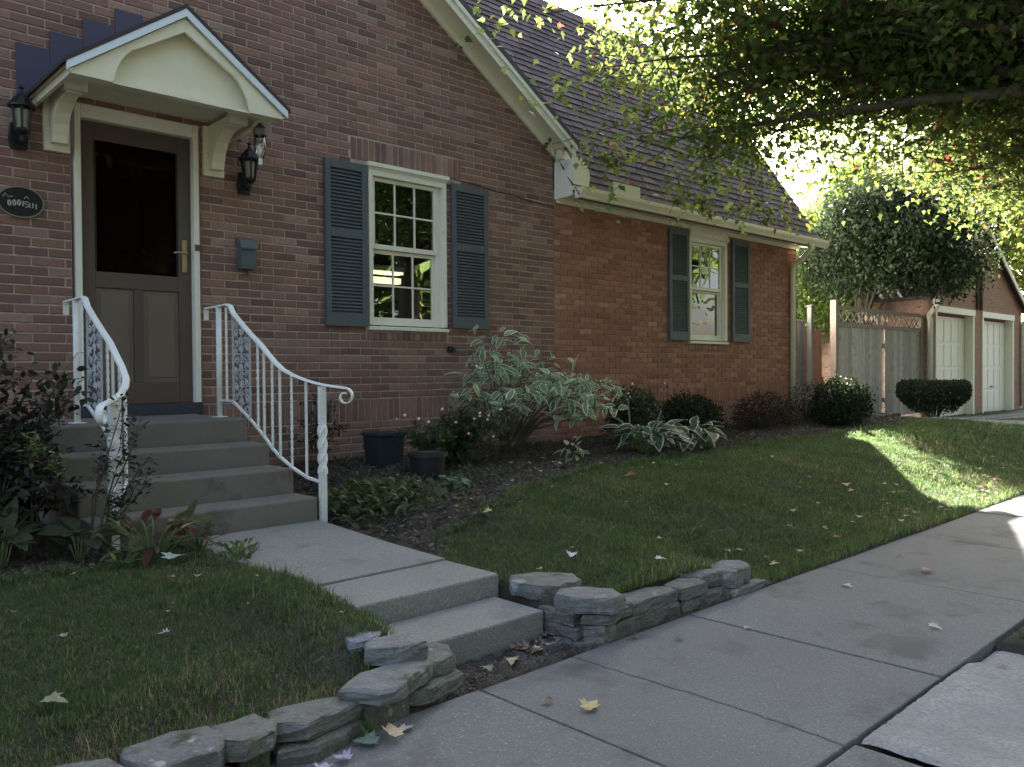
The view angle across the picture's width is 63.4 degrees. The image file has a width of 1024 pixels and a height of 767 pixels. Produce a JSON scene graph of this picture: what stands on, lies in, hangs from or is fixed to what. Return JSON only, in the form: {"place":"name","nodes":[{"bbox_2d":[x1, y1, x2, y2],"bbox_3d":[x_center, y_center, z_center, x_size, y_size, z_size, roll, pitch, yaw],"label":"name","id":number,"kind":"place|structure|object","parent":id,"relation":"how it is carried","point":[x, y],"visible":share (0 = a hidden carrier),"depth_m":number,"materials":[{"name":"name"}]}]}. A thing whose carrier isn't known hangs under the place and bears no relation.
{"place":"outdoors","nodes":[
{"label":"outdoors","id":0,"kind":"place"},
{"bbox_2d":[0,406,1023,766],"bbox_3d":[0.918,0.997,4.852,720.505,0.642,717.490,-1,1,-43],"label":"ground","id":1,"kind":"structure","parent":0,"point":[1012,644],"depth_m":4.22,"materials":[{"name":"plant"}]},
{"bbox_2d":[0,495,52,566],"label":"broad leaved plant","id":2,"kind":"object","parent":1,"relation":"on","point":[12,533],"visible":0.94,"depth_m":4.10,"materials":[{"name":"green plant"}]},
{"bbox_2d":[12,431,70,558],"bbox_3d":[-2.430,0.591,4.275,0.262,0.697,0.237,-1,1,-43],"label":"fern sprig","id":3,"kind":"object","parent":1,"relation":"on","point":[33,454],"visible":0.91,"depth_m":4.28,"materials":[{"name":"green plant"}]},
{"bbox_2d":[0,328,96,526],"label":"dark shrub","id":4,"kind":"object","parent":1,"relation":"on","point":[17,477],"visible":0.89,"depth_m":4.42,"materials":[{"name":"green plant"}]},
{"bbox_2d":[40,691,67,701],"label":"fallen leaf","id":5,"kind":"object","parent":1,"relation":"on","point":[52,698],"visible":1,"depth_m":2.58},
{"bbox_2d":[29,516,129,561],"bbox_3d":[-2.206,0.808,4.281,0.421,0.213,0.455,0,1,13],"label":"broad leaved plant","id":6,"kind":"object","parent":1,"relation":"on","point":[58,530],"visible":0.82,"depth_m":4.23,"materials":[{"name":"green plant"}]},
{"bbox_2d":[54,758,123,766],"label":"stone","id":7,"kind":"object","parent":1,"relation":"on","point":[106,762],"visible":1,"depth_m":2.28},
{"bbox_2d":[82,389,159,553],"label":"holly branches","id":8,"kind":"object","parent":1,"relation":"on","point":[125,453],"visible":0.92,"depth_m":4.42,"materials":[{"name":"green plant"}]},
{"bbox_2d":[106,550,140,567],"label":"weed","id":9,"kind":"object","parent":1,"relation":"on","point":[125,562],"visible":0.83,"depth_m":4.07,"materials":[{"name":"green plant"}]},
{"bbox_2d":[86,499,217,568],"bbox_3d":[-1.860,0.769,4.312,0.617,0.267,0.553,-1,1,-20],"label":"autumn perennial","id":10,"kind":"object","parent":1,"relation":"on","point":[135,537],"visible":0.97,"depth_m":4.30,"materials":[{"name":"green plant"}]},
{"bbox_2d":[9,414,316,552],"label":"entry steps","id":11,"kind":"structure","parent":1,"relation":"on","point":[225,474],"depth_m":5.17,"materials":[{"name":"concrete"}]},
{"bbox_2d":[63,296,129,549],"bbox_3d":[-2.469,0.193,4.957,0.232,1.499,1.598,-1,1,-33],"label":"stair railing","id":12,"kind":"object","parent":11,"relation":"on","point":[100,415],"visible":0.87,"depth_m":4.99,"materials":[{"name":"metal"}]},
{"bbox_2d":[204,303,353,521],"bbox_3d":[-1.710,0.188,5.677,1.598,1.520,0.232,0,1,36],"label":"stair railing","id":13,"kind":"object","parent":11,"relation":"on","point":[322,445],"visible":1,"depth_m":5.56,"materials":[{"name":"metal"}]},
{"bbox_2d":[119,725,225,766],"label":"stone","id":14,"kind":"object","parent":1,"relation":"on","point":[203,746],"visible":1,"depth_m":2.36,"materials":[{"name":"stone"}]},
{"bbox_2d":[161,552,187,558],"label":"fallen leaf","id":15,"kind":"object","parent":1,"relation":"on","point":[169,555],"visible":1,"depth_m":4.13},
{"bbox_2d":[150,521,229,549],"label":"autumn perennial","id":16,"kind":"object","parent":1,"relation":"on","point":[186,530],"visible":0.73,"depth_m":4.45,"materials":[{"name":"green plant"}]},
{"bbox_2d":[216,536,259,560],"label":"weed","id":17,"kind":"object","parent":1,"relation":"on","point":[241,548],"visible":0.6,"depth_m":4.28,"materials":[{"name":"green plant"}]},
{"bbox_2d":[211,713,276,762],"bbox_3d":[-0.818,1.075,2.510,0.222,0.069,0.190,-1,1,-43],"label":"stone","id":18,"kind":"object","parent":1,"relation":"on","point":[248,737],"visible":0.81,"depth_m":2.48,"materials":[{"name":"stone"}]},
{"bbox_2d":[234,751,269,766],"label":"stone","id":19,"kind":"object","parent":1,"relation":"on","point":[266,755],"visible":0.15,"depth_m":2.50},
{"bbox_2d":[266,696,362,742],"bbox_3d":[-0.632,1.082,2.686,0.358,0.067,0.191,-1,1,-43],"label":"stone","id":20,"kind":"object","parent":1,"relation":"on","point":[308,720],"visible":0.81,"depth_m":2.64,"materials":[{"name":"stone"}]},
{"bbox_2d":[271,719,366,766],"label":"stone","id":21,"kind":"object","parent":1,"relation":"on","point":[320,748],"visible":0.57,"depth_m":2.57,"materials":[{"name":"stone"}]},
{"bbox_2d":[294,383,347,467],"bbox_3d":[-1.610,0.363,6.986,0.464,0.757,0.392,-1,1,-15],"label":"dark shrub","id":22,"kind":"object","parent":1,"relation":"on","point":[311,442],"visible":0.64,"depth_m":7.01,"materials":[{"name":"green plant"}]},
{"bbox_2d":[125,520,542,664],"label":"path steps","id":23,"kind":"structure","parent":1,"relation":"on","point":[465,613],"depth_m":3.88,"materials":[{"name":"concrete"}]},
{"bbox_2d":[345,619,387,653],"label":"stone","id":24,"kind":"object","parent":1,"relation":"on","point":[355,641],"visible":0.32,"depth_m":3.07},
{"bbox_2d":[361,430,406,467],"bbox_3d":[-1.114,0.576,7.218,0.304,0.314,0.264,-1,1,-43],"label":"planter","id":25,"kind":"object","parent":1,"relation":"on","point":[381,448],"visible":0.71,"depth_m":7.13,"materials":[{"name":"plastic"}]},
{"bbox_2d":[359,695,408,731],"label":"stone","id":26,"kind":"object","parent":1,"relation":"on","point":[396,711],"visible":0.27,"depth_m":2.80,"materials":[{"name":"stone"}]},
{"bbox_2d":[338,661,432,706],"bbox_3d":[-0.434,1.036,2.884,0.200,0.060,0.371,0,1,23],"label":"stone","id":27,"kind":"object","parent":26,"relation":"on","point":[384,685],"visible":0.99,"depth_m":2.81,"materials":[{"name":"stone"}]},
{"bbox_2d":[0,0,828,465],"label":"brick house","id":28,"kind":"structure","parent":1,"relation":"on","point":[148,116],"depth_m":7.68,"materials":[{"name":"brick"}]},
{"bbox_2d":[7,85,35,150],"bbox_3d":[-3.385,-1.844,5.714,0.176,0.420,0.206,-1,1,-43],"label":"wall lantern","id":29,"kind":"object","parent":28,"relation":"attached to","point":[21,105],"depth_m":5.69,"materials":[{"name":"black metal"}]},
{"bbox_2d":[0,186,43,217],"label":"oval plaque","id":30,"kind":"object","parent":28,"relation":"attached to","point":[20,202],"visible":1,"depth_m":5.80,"materials":[{"name":"black metal"}]},
{"bbox_2d":[80,119,192,404],"bbox_3d":[-2.891,-0.899,6.401,0.824,2.110,0.163,-1,1,-43],"label":"storm door","id":31,"kind":"structure","parent":28,"relation":"in","point":[135,184],"depth_m":6.43,"materials":[{"name":"wood"}]},
{"bbox_2d":[235,237,257,273],"bbox_3d":[-2.209,-1.062,6.901,0.150,0.312,0.112,-1,1,-43],"label":"mailbox","id":32,"kind":"object","parent":28,"relation":"attached to","point":[247,248],"visible":1,"depth_m":6.87,"materials":[{"name":"paint"}]},
{"bbox_2d":[236,141,257,194],"bbox_3d":[-2.180,-1.789,6.857,0.176,0.420,0.206,-1,1,-43],"label":"wall lantern","id":33,"kind":"object","parent":28,"relation":"attached to","point":[247,158],"depth_m":6.83,"materials":[{"name":"black metal"}]},
{"bbox_2d":[252,123,266,164],"bbox_3d":[-1.932,-1.839,6.355,0.110,0.320,0.107,-1,1,-43],"label":"hanging lantern","id":34,"kind":"object","parent":28,"relation":"hanging from","point":[259,130],"visible":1,"depth_m":6.34,"materials":[{"name":"black metal"}]},
{"bbox_2d":[323,157,367,326],"bbox_3d":[-1.522,-1.280,7.599,0.440,1.510,0.038,-1,1,-43],"label":"shutter","id":35,"kind":"object","parent":28,"relation":"attached to","point":[345,244],"visible":1,"depth_m":7.59,"materials":[{"name":"paint"}]},
{"bbox_2d":[373,181,404,284],"bbox_3d":[-1.429,-1.693,8.777,0.620,1.250,0.140,-1,1,-43],"label":"ceiling lamp","id":36,"kind":"object","parent":28,"relation":"hanging from","point":[383,270],"visible":0.56,"depth_m":8.80,"materials":[{"name":"metal"}]},
{"bbox_2d":[366,161,449,332],"bbox_3d":[-1.038,-1.301,8.138,0.975,1.575,0.170,-1,1,-43],"label":"window","id":37,"kind":"structure","parent":28,"relation":"in","point":[377,172],"depth_m":8.20,"materials":[{"name":"white wood"}]},
{"bbox_2d":[450,183,488,329],"bbox_3d":[-0.438,-1.308,8.628,0.490,1.480,0.038,-1,1,-43],"label":"shutter","id":38,"kind":"object","parent":28,"relation":"attached to","point":[469,258],"visible":0.99,"depth_m":8.61,"materials":[{"name":"paint"}]},
{"bbox_2d":[450,178,552,206],"bbox_3d":[-0.088,-2.065,8.976,1.571,0.109,0.009,-1,1,-43],"label":"wall cable","id":39,"kind":"object","parent":28,"relation":"attached to","point":[500,192],"depth_m":8.93,"materials":[{"name":"black metal"}]},
{"bbox_2d":[668,227,689,340],"bbox_3d":[2.254,-1.333,11.181,0.450,1.495,0.038,-1,1,-43],"label":"shutter","id":40,"kind":"object","parent":28,"relation":"attached to","point":[678,284],"visible":0.99,"depth_m":11.17,"materials":[{"name":"paint"}]},
{"bbox_2d":[688,229,729,344],"bbox_3d":[2.744,-1.342,11.726,0.980,1.566,0.170,-1,1,-43],"label":"window","id":41,"kind":"structure","parent":28,"relation":"in","point":[708,251],"depth_m":11.78,"materials":[{"name":"glass"}]},
{"bbox_2d":[731,239,749,341],"bbox_3d":[3.382,-1.359,12.251,0.480,1.490,0.038,-1,1,-43],"label":"shutter","id":42,"kind":"object","parent":28,"relation":"attached to","point":[740,291],"visible":1,"depth_m":12.23,"materials":[{"name":"paint"}]},
{"bbox_2d":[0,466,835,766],"bbox_3d":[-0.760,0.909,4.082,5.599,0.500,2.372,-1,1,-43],"label":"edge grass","id":43,"kind":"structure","parent":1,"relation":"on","point":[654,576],"depth_m":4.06,"materials":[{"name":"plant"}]},
{"bbox_2d":[407,450,447,480],"bbox_3d":[-0.654,0.639,6.415,0.312,0.224,0.312,-1,1,-43],"label":"planter","id":44,"kind":"object","parent":1,"relation":"on","point":[429,463],"visible":0.89,"depth_m":6.31,"materials":[{"name":"plastic"}]},
{"bbox_2d":[409,669,463,705],"bbox_3d":[-0.301,1.106,3.032,0.306,0.063,0.151,-1,1,-43],"label":"stone","id":45,"kind":"object","parent":1,"relation":"on","point":[432,689],"visible":0.47,"depth_m":2.98,"materials":[{"name":"stone"}]},
{"bbox_2d":[418,642,455,678],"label":"stone","id":46,"kind":"object","parent":1,"relation":"on","point":[441,658],"visible":0.52,"depth_m":3.09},
{"bbox_2d":[364,634,428,665],"bbox_3d":[-0.427,0.985,3.076,0.175,0.072,0.237,-9,9,-85],"label":"stone","id":47,"kind":"object","parent":46,"relation":"on","point":[388,649],"visible":1,"depth_m":3.01,"materials":[{"name":"stone"}]},
{"bbox_2d":[437,688,458,702],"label":"stone","id":48,"kind":"object","parent":1,"relation":"on","point":[443,697],"visible":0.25,"depth_m":3.05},
{"bbox_2d":[0,415,908,581],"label":"mulch","id":49,"kind":"object","parent":1,"relation":"on","point":[485,452],"visible":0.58,"depth_m":6.99,"materials":[{"name":"soil"}]},
{"bbox_2d":[438,473,470,487],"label":"cabbage plant","id":50,"kind":"object","parent":49,"relation":"on","point":[458,482],"visible":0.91,"depth_m":5.98,"materials":[{"name":"green plant"}]},
{"bbox_2d":[662,416,726,451],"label":"hosta","id":51,"kind":"object","parent":49,"relation":"on","point":[714,433],"visible":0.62,"depth_m":8.60,"materials":[{"name":"green plant"}]},
{"bbox_2d":[393,396,532,467],"bbox_3d":[-0.477,0.426,6.988,1.432,0.636,0.807,-1,1,-43],"label":"flowering plant","id":52,"kind":"object","parent":1,"relation":"on","point":[454,436],"visible":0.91,"depth_m":6.93,"materials":[{"name":"green plant"}]},
{"bbox_2d":[301,450,625,537],"bbox_3d":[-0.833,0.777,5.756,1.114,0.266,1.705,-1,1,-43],"label":"ground cover","id":53,"kind":"object","parent":1,"relation":"on","point":[357,488],"visible":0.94,"depth_m":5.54,"materials":[{"name":"green plant"}]},
{"bbox_2d":[506,656,518,664],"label":"fallen leaf","id":54,"kind":"object","parent":1,"relation":"on","point":[511,661],"visible":1,"depth_m":3.41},
{"bbox_2d":[447,636,593,698],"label":"leaf crumbs","id":55,"kind":"object","parent":1,"relation":"on","point":[508,652],"visible":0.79,"depth_m":3.38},
{"bbox_2d":[444,325,627,454],"bbox_3d":[0.229,0.079,8.081,2.202,1.306,0.924,-1,1,-35],"label":"variegated shrub","id":56,"kind":"object","parent":1,"relation":"on","point":[505,373],"visible":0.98,"depth_m":8.07,"materials":[{"name":"green plant"}]},
{"bbox_2d":[509,572,581,600],"bbox_3d":[0.163,0.970,4.000,0.338,0.077,0.310,-1,1,-43],"label":"stone","id":57,"kind":"object","parent":1,"relation":"on","point":[540,586],"visible":0.85,"depth_m":3.92,"materials":[{"name":"stone"}]},
{"bbox_2d":[543,620,584,641],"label":"stone","id":58,"kind":"object","parent":1,"relation":"on","point":[575,633],"visible":0.65,"depth_m":3.68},
{"bbox_2d":[538,605,583,626],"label":"stone","id":59,"kind":"object","parent":58,"relation":"on","point":[551,613],"visible":0.62,"depth_m":3.71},
{"bbox_2d":[554,435,589,466],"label":"variegated shrub","id":60,"kind":"object","parent":1,"relation":"on","point":[582,452],"visible":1,"depth_m":7.07,"materials":[{"name":"green plant"}]},
{"bbox_2d":[546,636,608,653],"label":"stone","id":61,"kind":"object","parent":1,"relation":"on","point":[580,643],"visible":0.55,"depth_m":3.61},
{"bbox_2d":[554,586,625,614],"bbox_3d":[0.353,0.979,3.749,0.323,0.080,0.241,0,1,13],"label":"stone","id":62,"kind":"object","parent":1,"relation":"on","point":[588,600],"visible":1,"depth_m":3.67,"materials":[{"name":"stone"}]},
{"bbox_2d":[584,624,615,643],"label":"stone","id":63,"kind":"object","parent":1,"relation":"on","point":[599,633],"visible":0.81,"depth_m":3.62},
{"bbox_2d":[599,381,667,445],"bbox_3d":[1.375,0.341,9.260,0.988,0.774,0.734,-1,1,-43],"label":"flowering bush","id":64,"kind":"object","parent":1,"relation":"on","point":[637,404],"visible":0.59,"depth_m":9.13,"materials":[{"name":"green plant"}]},
{"bbox_2d":[600,416,694,453],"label":"hosta","id":65,"kind":"object","parent":1,"relation":"on","point":[626,431],"visible":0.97,"depth_m":8.05,"materials":[{"name":"green plant"}]},
{"bbox_2d":[615,601,679,639],"bbox_3d":[0.616,1.120,3.918,0.511,0.107,0.111,-1,1,-43],"label":"stone","id":66,"kind":"object","parent":1,"relation":"on","point":[626,625],"visible":0.52,"depth_m":3.87,"materials":[{"name":"stone"}]},
{"bbox_2d":[581,606,631,625],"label":"stone","id":67,"kind":"object","parent":66,"relation":"on","point":[598,619],"visible":0.55,"depth_m":3.64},
{"bbox_2d":[621,586,677,615],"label":"stone","id":68,"kind":"object","parent":66,"relation":"on","point":[643,600],"visible":0.73,"depth_m":3.94,"materials":[{"name":"stone"}]},
{"bbox_2d":[433,460,891,592],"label":"grass","id":69,"kind":"structure","parent":1,"relation":"on","point":[645,540],"depth_m":5.38,"materials":[{"name":"plant"}]},
{"bbox_2d":[653,384,737,433],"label":"bush","id":70,"kind":"object","parent":1,"relation":"on","point":[702,412],"visible":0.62,"depth_m":10.22,"materials":[{"name":"green plant"}]},
{"bbox_2d":[679,568,718,587],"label":"stone","id":71,"kind":"object","parent":1,"relation":"on","point":[710,577],"visible":0.59,"depth_m":4.34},
{"bbox_2d":[677,586,727,612],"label":"stone","id":72,"kind":"object","parent":1,"relation":"on","point":[714,594],"visible":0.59,"depth_m":4.22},
{"bbox_2d":[664,578,707,600],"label":"stone","id":73,"kind":"object","parent":72,"relation":"on","point":[687,588],"visible":0.84,"depth_m":4.16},
{"bbox_2d":[709,560,750,588],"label":"stone","id":74,"kind":"object","parent":1,"relation":"on","point":[734,574],"visible":0.81,"depth_m":4.45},
{"bbox_2d":[451,0,1023,260],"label":"maple tree","id":75,"kind":"object","parent":1,"relation":"on","point":[952,71],"visible":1,"depth_m":7.87,"materials":[{"name":"green plant"}]},
{"bbox_2d":[726,578,769,599],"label":"stone","id":76,"kind":"object","parent":1,"relation":"on","point":[754,584],"visible":0.61,"depth_m":4.47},
{"bbox_2d":[726,387,806,429],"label":"bush","id":77,"kind":"object","parent":1,"relation":"on","point":[765,419],"visible":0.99,"depth_m":11.39,"materials":[{"name":"green plant"}]},
{"bbox_2d":[577,420,1023,559],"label":"edge grass","id":78,"kind":"structure","parent":1,"relation":"on","point":[919,524],"depth_m":6.98,"materials":[{"name":"plant"}]},
{"bbox_2d":[784,378,820,419],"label":"bush","id":79,"kind":"object","parent":1,"relation":"on","point":[804,409],"visible":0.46,"depth_m":12.78,"materials":[{"name":"green plant"}]},
{"bbox_2d":[806,305,813,408],"bbox_3d":[5.004,-0.325,13.896,0.095,1.970,0.095,-1,1,-43],"label":"steel post","id":80,"kind":"object","parent":1,"relation":"on","point":[809,343],"visible":0.73,"depth_m":13.86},
{"bbox_2d":[796,320,805,418],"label":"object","id":81,"kind":"structure","parent":80,"relation":"attached to","point":[800,359],"depth_m":13.80,"materials":[{"name":"wood"}]},
{"bbox_2d":[805,329,821,410],"bbox_3d":[5.082,-0.149,14.442,1.254,1.600,0.060,-1,1,-43],"label":"board fence","id":82,"kind":"object","parent":1,"relation":"on","point":[817,352],"visible":0.23,"depth_m":14.70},
{"bbox_2d":[793,188,883,367],"bbox_3d":[7.004,-1.856,18.716,2.998,5.094,5.749,0,1,35],"label":"sunlit tree","id":83,"kind":"object","parent":1,"relation":"on","point":[807,297],"visible":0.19,"depth_m":17.75,"materials":[{"name":"green plant"}]},
{"bbox_2d":[803,371,884,425],"bbox_3d":[4.837,0.234,12.147,1.111,0.854,1.220,0,1,7],"label":"bush","id":84,"kind":"object","parent":1,"relation":"on","point":[850,404],"visible":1,"depth_m":11.94,"materials":[{"name":"green plant"}]},
{"bbox_2d":[788,144,942,222],"bbox_3d":[15.540,-4.870,34.520,15.301,10.752,6.930,-1,1,-43],"label":"sunlit tree","id":85,"kind":"object","parent":1,"relation":"on","point":[831,175],"visible":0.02,"depth_m":31.93,"materials":[{"name":"green plant"}]},
{"bbox_2d":[830,300,922,416],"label":"wooden gate","id":86,"kind":"structure","parent":1,"relation":"on","point":[856,351],"depth_m":15.86,"materials":[{"name":"grey wood"}]},
{"bbox_2d":[868,413,910,417],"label":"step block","id":87,"kind":"structure","parent":1,"relation":"on","point":[889,414],"depth_m":15.37,"materials":[{"name":"concrete"}]},
{"bbox_2d":[796,153,1022,323],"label":"dense tree","id":88,"kind":"object","parent":1,"relation":"on","point":[927,256],"visible":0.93,"depth_m":15.81,"materials":[{"name":"green plant"}]},
{"bbox_2d":[796,222,1023,416],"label":"garage","id":89,"kind":"structure","parent":1,"relation":"on","point":[978,343],"depth_m":19.40,"materials":[{"name":"wood"}]},
{"bbox_2d":[938,316,964,416],"bbox_3d":[9.757,-0.368,18.567,2.300,2.250,0.070,-1,1,-43],"label":"garage door","id":90,"kind":"structure","parent":89,"relation":"in","point":[951,331],"depth_m":18.73,"materials":[{"name":"paint"}]},
{"bbox_2d":[984,321,1004,411],"bbox_3d":[11.904,-0.414,20.604,2.300,2.250,0.070,-1,1,-43],"label":"garage door","id":91,"kind":"structure","parent":89,"relation":"in","point":[994,332],"depth_m":20.79,"materials":[{"name":"paint"}]},
{"bbox_2d":[894,378,972,416],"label":"clipped bush","id":92,"kind":"object","parent":1,"relation":"on","point":[917,394],"visible":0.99,"depth_m":14.92,"materials":[{"name":"green plant"}]},
{"bbox_2d":[870,165,1023,322],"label":"sunlit tree","id":93,"kind":"object","parent":1,"relation":"on","point":[1022,279],"visible":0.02,"depth_m":29.38,"materials":[{"name":"green plant"}]},
{"bbox_2d":[894,123,1023,296],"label":"sunlit tree","id":94,"kind":"object","parent":1,"relation":"on","point":[1006,247],"visible":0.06,"depth_m":25.56,"materials":[{"name":"green plant"}]},
{"bbox_2d":[898,416,1023,425],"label":"walkway","id":95,"kind":"structure","parent":1,"relation":"on","point":[1009,422],"depth_m":13.72,"materials":[{"name":"concrete"}]},
{"bbox_2d":[952,135,1023,214],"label":"autumn tree","id":96,"kind":"object","parent":1,"relation":"on","point":[983,198],"visible":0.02,"depth_m":17.36,"materials":[{"name":"green plant"}]},
{"bbox_2d":[958,410,1023,419],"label":"garage drive","id":97,"kind":"structure","parent":1,"relation":"on","point":[1014,414],"depth_m":18.59,"materials":[{"name":"concrete"}]},
{"bbox_2d":[269,495,1023,766],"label":"sidewalk","id":98,"kind":"structure","parent":0,"point":[824,666],"depth_m":3.25,"materials":[{"name":"concrete"}]},
{"bbox_2d":[248,749,273,766],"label":"grass tuft","id":99,"kind":"object","parent":98,"relation":"on","point":[263,765],"visible":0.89,"depth_m":2.46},
{"bbox_2d":[312,762,333,766],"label":"fallen leaf","id":100,"kind":"object","parent":98,"relation":"on","point":[324,764],"visible":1,"depth_m":2.50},
{"bbox_2d":[333,748,352,758],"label":"fallen leaf","id":101,"kind":"object","parent":98,"relation":"on","point":[347,755],"visible":1,"depth_m":2.56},
{"bbox_2d":[352,730,379,743],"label":"fallen leaf","id":102,"kind":"object","parent":98,"relation":"on","point":[370,738],"visible":1,"depth_m":2.66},
{"bbox_2d":[346,702,389,736],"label":"grass tuft","id":103,"kind":"object","parent":98,"relation":"on","point":[370,728],"visible":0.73,"depth_m":2.70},
{"bbox_2d":[381,723,407,736],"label":"fallen leaf","id":104,"kind":"object","parent":98,"relation":"on","point":[392,730],"visible":1,"depth_m":2.69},
{"bbox_2d":[578,697,599,709],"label":"fallen leaf","id":105,"kind":"object","parent":98,"relation":"on","point":[589,705],"visible":1,"depth_m":2.93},
{"bbox_2d":[546,0,1023,321],"label":"sky","id":106,"kind":"structure","parent":0,"point":[566,4],"materials":[{"name":"white"}]},
{"bbox_2d":[651,431,1023,535],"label":"grass","id":107,"kind":"structure","parent":0,"point":[777,453],"depth_m":7.68,"materials":[{"name":"plant"}]},
{"bbox_2d":[825,745,921,766],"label":"driveway apron","id":108,"kind":"object","parent":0,"point":[856,756],"visible":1,"depth_m":2.56,"materials":[{"name":"concrete"}]},
{"bbox_2d":[835,414,1023,476],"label":"grass","id":109,"kind":"structure","parent":0,"point":[928,423],"depth_m":10.49,"materials":[{"name":"plant"}]},
{"bbox_2d":[861,651,1023,766],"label":"old paving","id":110,"kind":"structure","parent":0,"point":[969,715],"depth_m":2.81,"materials":[{"name":"concrete"}]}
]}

